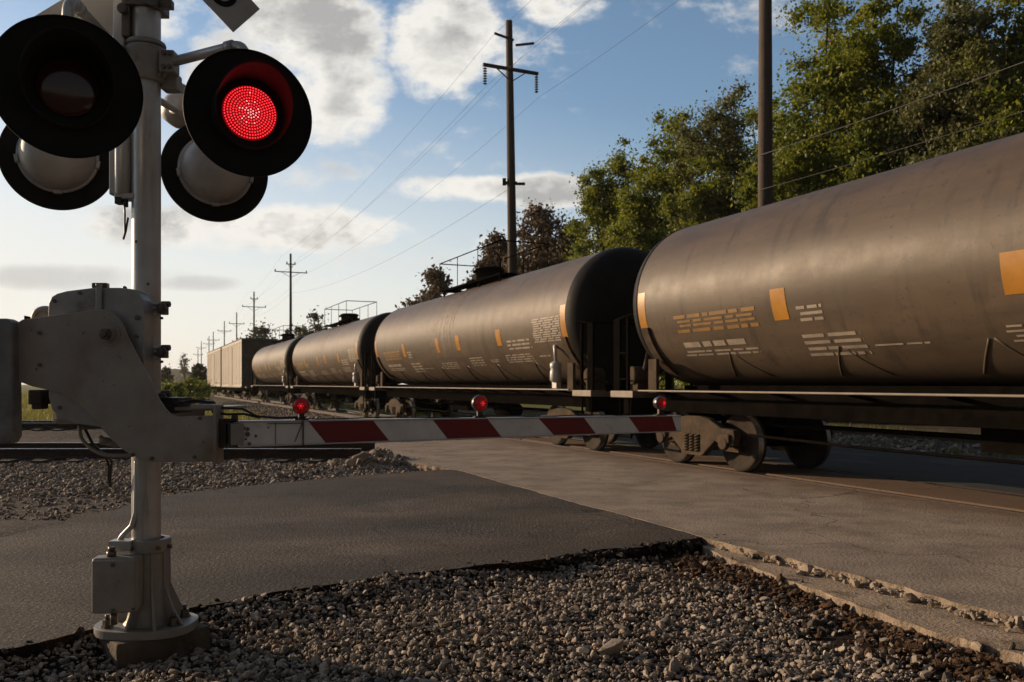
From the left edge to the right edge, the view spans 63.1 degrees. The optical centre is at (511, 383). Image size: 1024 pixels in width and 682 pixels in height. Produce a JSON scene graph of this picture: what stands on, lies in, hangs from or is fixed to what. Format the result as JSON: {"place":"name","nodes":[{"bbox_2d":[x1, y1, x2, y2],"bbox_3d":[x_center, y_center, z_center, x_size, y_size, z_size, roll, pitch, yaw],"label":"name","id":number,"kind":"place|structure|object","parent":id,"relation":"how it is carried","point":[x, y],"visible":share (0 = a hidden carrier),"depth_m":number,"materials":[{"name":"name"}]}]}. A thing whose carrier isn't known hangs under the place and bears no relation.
{"place":"outdoors","nodes":[
{"label":"outdoors","id":0,"kind":"place"},
{"bbox_2d":[22,393,263,420],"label":"field grass","id":1,"kind":"structure","parent":0,"point":[40,414],"depth_m":44.83,"materials":[{"name":"green plant"}]},
{"bbox_2d":[161,369,192,384],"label":"hill","id":2,"kind":"structure","parent":0,"point":[175,372],"depth_m":400.86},
{"bbox_2d":[0,470,701,661],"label":"road","id":3,"kind":"structure","parent":0,"point":[230,544],"depth_m":7.81,"materials":[{"name":"grey asphalt"}]},
{"bbox_2d":[2,534,724,658],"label":"asphalt crumbs","id":4,"kind":"object","parent":3,"relation":"on","point":[586,554],"visible":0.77,"depth_m":7.11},
{"bbox_2d":[21,385,980,435],"bbox_3d":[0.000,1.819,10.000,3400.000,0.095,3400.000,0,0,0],"label":"ground","id":5,"kind":"structure","parent":0,"point":[951,429],"depth_m":36.45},
{"bbox_2d":[161,364,174,384],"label":"tree","id":6,"kind":"object","parent":5,"relation":"on","point":[165,372],"visible":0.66,"depth_m":189.28,"materials":[{"name":"green plant"}]},
{"bbox_2d":[161,378,182,396],"bbox_3d":[-21.625,1.017,51.881,2.240,2.678,1.876,0,0,0],"label":"weed clump","id":7,"kind":"object","parent":5,"relation":"on","point":[164,386],"visible":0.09,"depth_m":51.66,"materials":[{"name":"green plant"}]},
{"bbox_2d":[166,379,197,403],"bbox_3d":[-22.607,0.965,55.939,2.850,2.514,2.702,0,0,0],"label":"weed clump","id":8,"kind":"object","parent":5,"relation":"on","point":[178,387],"visible":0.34,"depth_m":55.70,"materials":[{"name":"green plant"}]},
{"bbox_2d":[178,353,191,380],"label":"tree","id":9,"kind":"object","parent":5,"relation":"on","point":[183,369],"visible":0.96,"depth_m":299.85,"materials":[{"name":"green plant"}]},
{"bbox_2d":[174,376,213,403],"bbox_3d":[-23.953,0.901,62.241,3.164,3.164,2.946,0,0,0],"label":"weed clump","id":10,"kind":"object","parent":5,"relation":"on","point":[190,382],"visible":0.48,"depth_m":61.97,"materials":[{"name":"green plant"}]},
{"bbox_2d":[0,429,391,536],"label":"ballast","id":11,"kind":"structure","parent":5,"relation":"on","point":[15,526],"depth_m":10.64,"materials":[{"name":"grey gravel"}]},
{"bbox_2d":[22,421,237,430],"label":"railway track","id":12,"kind":"structure","parent":11,"relation":"on","point":[39,425],"depth_m":24.64,"materials":[{"name":"brown metal"}]},
{"bbox_2d":[0,443,374,464],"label":"railway track","id":13,"kind":"structure","parent":11,"relation":"on","point":[49,452],"depth_m":14.89,"materials":[{"name":"brown steel"}]},
{"bbox_2d":[0,457,424,520],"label":"ballast stones","id":14,"kind":"object","parent":11,"relation":"on","point":[72,481],"visible":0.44,"depth_m":12.88,"materials":[{"name":"grey gravel"}]},
{"bbox_2d":[326,447,419,472],"bbox_3d":[-2.602,1.384,15.576,1.884,0.380,3.949,0,0,0],"label":"rubble","id":15,"kind":"object","parent":11,"relation":"on","point":[383,456],"visible":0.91,"depth_m":14.82,"materials":[{"name":"stone"}]},
{"bbox_2d":[184,362,210,393],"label":"shrub","id":16,"kind":"object","parent":5,"relation":"on","point":[199,370],"visible":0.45,"depth_m":117.56,"materials":[{"name":"green plant"}]},
{"bbox_2d":[192,379,216,399],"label":"weed clump","id":17,"kind":"object","parent":5,"relation":"on","point":[209,392],"visible":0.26,"depth_m":69.78,"materials":[{"name":"green plant"}]},
{"bbox_2d":[229,312,240,394],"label":"utility pole","id":18,"kind":"object","parent":5,"relation":"on","point":[236,323],"visible":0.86,"depth_m":135.28,"materials":[{"name":"brown wood"}]},
{"bbox_2d":[242,292,265,396],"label":"utility pole","id":19,"kind":"object","parent":5,"relation":"on","point":[254,300],"visible":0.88,"depth_m":115.51,"materials":[{"name":"brown wood"}]},
{"bbox_2d":[251,0,589,302],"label":"power wire","id":20,"kind":"object","parent":19,"relation":"attached to","point":[454,119],"visible":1,"depth_m":42.62,"materials":[{"name":"grey metal"}]},
{"bbox_2d":[238,1,676,329],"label":"power wire","id":21,"kind":"object","parent":19,"relation":"attached to","point":[503,128],"visible":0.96,"depth_m":37.62,"materials":[{"name":"grey metal"}]},
{"bbox_2d":[232,317,278,391],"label":"tree","id":22,"kind":"object","parent":5,"relation":"on","point":[263,332],"visible":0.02,"depth_m":139.75,"materials":[{"name":"green plant"}]},
{"bbox_2d":[274,254,306,333],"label":"utility pole","id":23,"kind":"object","parent":5,"relation":"on","point":[290,299],"visible":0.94,"depth_m":88.22,"materials":[{"name":"brown wood"}]},
{"bbox_2d":[278,323,306,393],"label":"tree","id":24,"kind":"object","parent":5,"relation":"on","point":[296,328],"visible":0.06,"depth_m":135.30,"materials":[{"name":"green plant"}]},
{"bbox_2d":[294,305,332,394],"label":"tree","id":25,"kind":"object","parent":5,"relation":"on","point":[315,316],"visible":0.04,"depth_m":124.11,"materials":[{"name":"green plant"}]},
{"bbox_2d":[206,394,474,442],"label":"ballast","id":26,"kind":"structure","parent":5,"relation":"on","point":[218,399],"depth_m":80.93,"materials":[{"name":"grey gravel"}]},
{"bbox_2d":[216,401,580,442],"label":"ballast stones","id":27,"kind":"object","parent":26,"relation":"on","point":[264,410],"visible":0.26,"depth_m":48.81,"materials":[{"name":"grey gravel"}]},
{"bbox_2d":[213,394,1023,514],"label":"railway track","id":28,"kind":"structure","parent":26,"relation":"on","point":[713,468],"depth_m":14.26,"materials":[{"name":"brown steel"}]},
{"bbox_2d":[207,347,241,396],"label":"boxcar","id":29,"kind":"object","parent":28,"relation":"on","point":[214,366],"visible":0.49,"depth_m":95.82,"materials":[{"name":"metal"}]},
{"bbox_2d":[221,338,277,399],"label":"boxcar","id":30,"kind":"object","parent":28,"relation":"on","point":[238,356],"visible":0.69,"depth_m":73.57,"materials":[{"name":"metal"}]},
{"bbox_2d":[251,325,323,406],"bbox_3d":[-15.929,-1.245,59.303,3.082,5.466,18.100,0,0,-24],"label":"tank car","id":31,"kind":"object","parent":28,"relation":"on","point":[271,366],"visible":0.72,"depth_m":57.37,"materials":[{"name":"paint"}]},
{"bbox_2d":[290,300,404,418],"bbox_3d":[-8.268,-1.245,42.354,3.082,5.466,18.100,0,0,-24],"label":"tank car","id":32,"kind":"object","parent":28,"relation":"on","point":[334,362],"visible":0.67,"depth_m":39.45,"materials":[{"name":"paint"}]},
{"bbox_2d":[369,240,691,450],"bbox_3d":[-0.689,-1.245,25.587,3.082,5.466,18.100,0,0,-24],"label":"tank car","id":33,"kind":"object","parent":28,"relation":"on","point":[501,340],"visible":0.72,"depth_m":20.76,"materials":[{"name":"paint"}]},
{"bbox_2d":[611,132,1023,472],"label":"tank car","id":34,"kind":"object","parent":28,"relation":"on","point":[896,296],"visible":0.94,"depth_m":11.25,"materials":[{"name":"paint"}]},
{"bbox_2d":[395,257,453,399],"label":"tree","id":35,"kind":"object","parent":5,"relation":"on","point":[435,278],"visible":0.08,"depth_m":87.38,"materials":[{"name":"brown plant"}]},
{"bbox_2d":[316,403,622,434],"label":"track weeds","id":36,"kind":"object","parent":5,"relation":"on","point":[353,407],"visible":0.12,"depth_m":50.36,"materials":[{"name":"green plant"}]},
{"bbox_2d":[461,227,507,283],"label":"tree","id":37,"kind":"object","parent":5,"relation":"on","point":[489,252],"visible":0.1,"depth_m":77.11,"materials":[{"name":"brown plant"}]},
{"bbox_2d":[483,20,538,273],"bbox_3d":[-0.061,-6.963,36.091,2.605,17.553,0.558,0,0,-18],"label":"utility pole","id":38,"kind":"object","parent":5,"relation":"on","point":[511,183],"visible":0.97,"depth_m":36.02,"materials":[{"name":"brown wood"}]},
{"bbox_2d":[228,4,526,322],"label":"power wire","id":39,"kind":"object","parent":38,"relation":"attached to","point":[421,119],"visible":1,"depth_m":42.80,"materials":[{"name":"grey metal"}]},
{"bbox_2d":[269,190,506,310],"bbox_3d":[-17.807,-8.849,75.894,0.046,1.529,87.174,0,0,-24],"label":"power wire","id":40,"kind":"object","parent":38,"relation":"attached to","point":[411,247],"visible":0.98,"depth_m":48.34,"materials":[{"name":"grey metal"}]},
{"bbox_2d":[270,0,587,288],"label":"power wire","id":41,"kind":"object","parent":38,"relation":"attached to","point":[454,125],"visible":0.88,"depth_m":42.80,"materials":[{"name":"grey metal"}]},
{"bbox_2d":[475,197,566,277],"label":"tree","id":42,"kind":"object","parent":5,"relation":"on","point":[542,221],"visible":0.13,"depth_m":72.60,"materials":[{"name":"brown plant"}]},
{"bbox_2d":[538,212,595,267],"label":"tree","id":43,"kind":"object","parent":5,"relation":"on","point":[559,249],"visible":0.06,"depth_m":70.77,"materials":[{"name":"green plant"}]},
{"bbox_2d":[556,134,640,261],"bbox_3d":[6.400,-7.460,55.664,8.348,18.570,7.020,0,0,41],"label":"tree","id":44,"kind":"object","parent":5,"relation":"on","point":[595,207],"visible":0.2,"depth_m":55.01,"materials":[{"name":"green plant"}]},
{"bbox_2d":[599,171,677,387],"bbox_3d":[8.075,-5.486,49.978,6.835,14.843,6.691,0,0,43],"label":"tree","id":45,"kind":"object","parent":5,"relation":"on","point":[628,227],"visible":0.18,"depth_m":49.39,"materials":[{"name":"green plant"}]},
{"bbox_2d":[594,104,714,386],"bbox_3d":[9.162,-7.679,51.192,8.394,19.008,9.937,0,0,-29],"label":"tree","id":46,"kind":"object","parent":5,"relation":"on","point":[667,178],"visible":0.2,"depth_m":50.06,"materials":[{"name":"green plant"}]},
{"bbox_2d":[346,399,1022,458],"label":"ballast","id":47,"kind":"structure","parent":5,"relation":"on","point":[972,449],"depth_m":22.27,"materials":[{"name":"grey gravel"}]},
{"bbox_2d":[294,394,980,443],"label":"railway track","id":48,"kind":"structure","parent":47,"relation":"on","point":[953,440],"depth_m":23.74,"materials":[{"name":"brown metal"}]},
{"bbox_2d":[453,408,1023,458],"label":"track weeds","id":49,"kind":"object","parent":47,"relation":"on","point":[896,447],"visible":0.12,"depth_m":22.78,"materials":[{"name":"green plant"}]},
{"bbox_2d":[465,412,1022,457],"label":"ballast stones","id":50,"kind":"object","parent":47,"relation":"on","point":[931,444],"visible":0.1,"depth_m":21.84,"materials":[{"name":"grey gravel"}]},
{"bbox_2d":[655,147,732,389],"bbox_3d":[11.014,-5.252,44.920,7.312,15.185,7.453,0,0,0],"label":"tree","id":51,"kind":"object","parent":5,"relation":"on","point":[688,202],"visible":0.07,"depth_m":44.86,"materials":[{"name":"green plant"}]},
{"bbox_2d":[644,75,775,415],"bbox_3d":[12.008,-7.690,46.831,8.924,19.028,8.894,0,0,21],"label":"tree","id":52,"kind":"object","parent":5,"relation":"on","point":[728,130],"visible":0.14,"depth_m":46.07,"materials":[{"name":"green plant"}]},
{"bbox_2d":[712,92,792,192],"bbox_3d":[18.084,-9.129,58.002,10.889,22.750,10.819,0,0,-32],"label":"tree","id":53,"kind":"object","parent":5,"relation":"on","point":[755,114],"visible":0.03,"depth_m":57.12,"materials":[{"name":"green plant"}]},
{"bbox_2d":[758,0,772,417],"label":"utility pole","id":54,"kind":"object","parent":5,"relation":"on","point":[765,143],"visible":0.33,"depth_m":21.62,"materials":[{"name":"brown wood"}]},
{"bbox_2d":[759,62,1023,155],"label":"power wire","id":55,"kind":"object","parent":54,"relation":"attached to","point":[901,106],"visible":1,"depth_m":17.58,"materials":[{"name":"grey metal"}]},
{"bbox_2d":[760,111,1023,189],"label":"power wire","id":56,"kind":"object","parent":54,"relation":"attached to","point":[900,149],"visible":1,"depth_m":17.61,"materials":[{"name":"grey metal"}]},
{"bbox_2d":[724,129,823,211],"bbox_3d":[13.025,-4.735,39.816,7.162,14.538,7.262,0,0,0],"label":"tree","id":57,"kind":"object","parent":5,"relation":"on","point":[745,193],"visible":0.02,"depth_m":39.08,"materials":[{"name":"green plant"}]},
{"bbox_2d":[708,0,906,218],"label":"tree","id":58,"kind":"object","parent":5,"relation":"on","point":[804,127],"visible":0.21,"depth_m":40.47,"materials":[{"name":"green plant"}]},
{"bbox_2d":[808,93,839,176],"bbox_3d":[21.385,-8.082,54.051,11.735,23.931,14.063,0,0,0],"label":"tree","id":59,"kind":"object","parent":5,"relation":"on","point":[820,109],"depth_m":53.73,"materials":[{"name":"green plant"}]},
{"bbox_2d":[792,0,952,190],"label":"tree","id":60,"kind":"object","parent":5,"relation":"on","point":[862,53],"visible":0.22,"depth_m":38.17,"materials":[{"name":"green plant"}]},
{"bbox_2d":[873,0,1023,168],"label":"tree","id":61,"kind":"object","parent":5,"relation":"on","point":[944,42],"visible":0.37,"depth_m":34.80,"materials":[{"name":"green plant"}]},
{"bbox_2d":[896,0,1023,161],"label":"tree","id":62,"kind":"object","parent":5,"relation":"on","point":[1007,99],"visible":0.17,"depth_m":33.54,"materials":[{"name":"green plant"}]},
{"bbox_2d":[0,553,1023,681],"bbox_3d":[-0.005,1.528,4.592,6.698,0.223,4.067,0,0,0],"label":"gravel","id":63,"kind":"structure","parent":0,"point":[608,647],"depth_m":5.05,"materials":[{"name":"grey gravel"}]},
{"bbox_2d":[94,622,210,669],"bbox_3d":[-2.204,1.612,5.050,0.551,0.290,0.530,0,0,-44],"label":"concrete foundation","id":64,"kind":"object","parent":63,"relation":"on","point":[122,654],"visible":0.38,"depth_m":4.82,"materials":[{"name":"grey concrete"}]},
{"bbox_2d":[0,0,311,640],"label":"crossing signal","id":65,"kind":"object","parent":64,"relation":"on","point":[84,106],"visible":1,"depth_m":4.82,"materials":[{"name":"metal"}]},
{"bbox_2d":[0,283,680,486],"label":"crossing gate","id":66,"kind":"structure","parent":65,"relation":"attached to","point":[84,356],"depth_m":4.71,"materials":[{"name":"metal"}]},
{"bbox_2d":[645,553,1023,681],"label":"dirt clods","id":67,"kind":"object","parent":63,"relation":"on","point":[961,658],"visible":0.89,"depth_m":5.32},
{"bbox_2d":[0,0,1023,384],"label":"sky","id":68,"kind":"structure","parent":0,"point":[369,72],"materials":[{"name":"blue"}]},
{"bbox_2d":[470,550,809,582],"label":"gravel","id":69,"kind":"structure","parent":0,"point":[623,563],"depth_m":6.84,"materials":[{"name":"grey gravel"}]},
{"bbox_2d":[375,439,1023,626],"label":"pavement","id":70,"kind":"structure","parent":0,"point":[955,557],"depth_m":9.13,"materials":[{"name":"concrete"}]},
{"bbox_2d":[703,545,1023,669],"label":"kerb ledge","id":71,"kind":"object","parent":70,"relation":"on","point":[941,624],"visible":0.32,"depth_m":5.57,"materials":[{"name":"concrete"}]},
{"bbox_2d":[719,542,1023,633],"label":"rubble","id":72,"kind":"object","parent":71,"relation":"on","point":[1013,622],"visible":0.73,"depth_m":5.89,"materials":[{"name":"concrete"}]},
{"bbox_2d":[522,438,1023,511],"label":"pavement","id":73,"kind":"structure","parent":0,"point":[1012,502],"depth_m":12.40,"materials":[{"name":"concrete"}]},
{"bbox_2d":[572,434,1023,493],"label":"road","id":74,"kind":"structure","parent":0,"point":[997,476],"depth_m":14.71,"materials":[{"name":"grey asphalt"}]}
]}

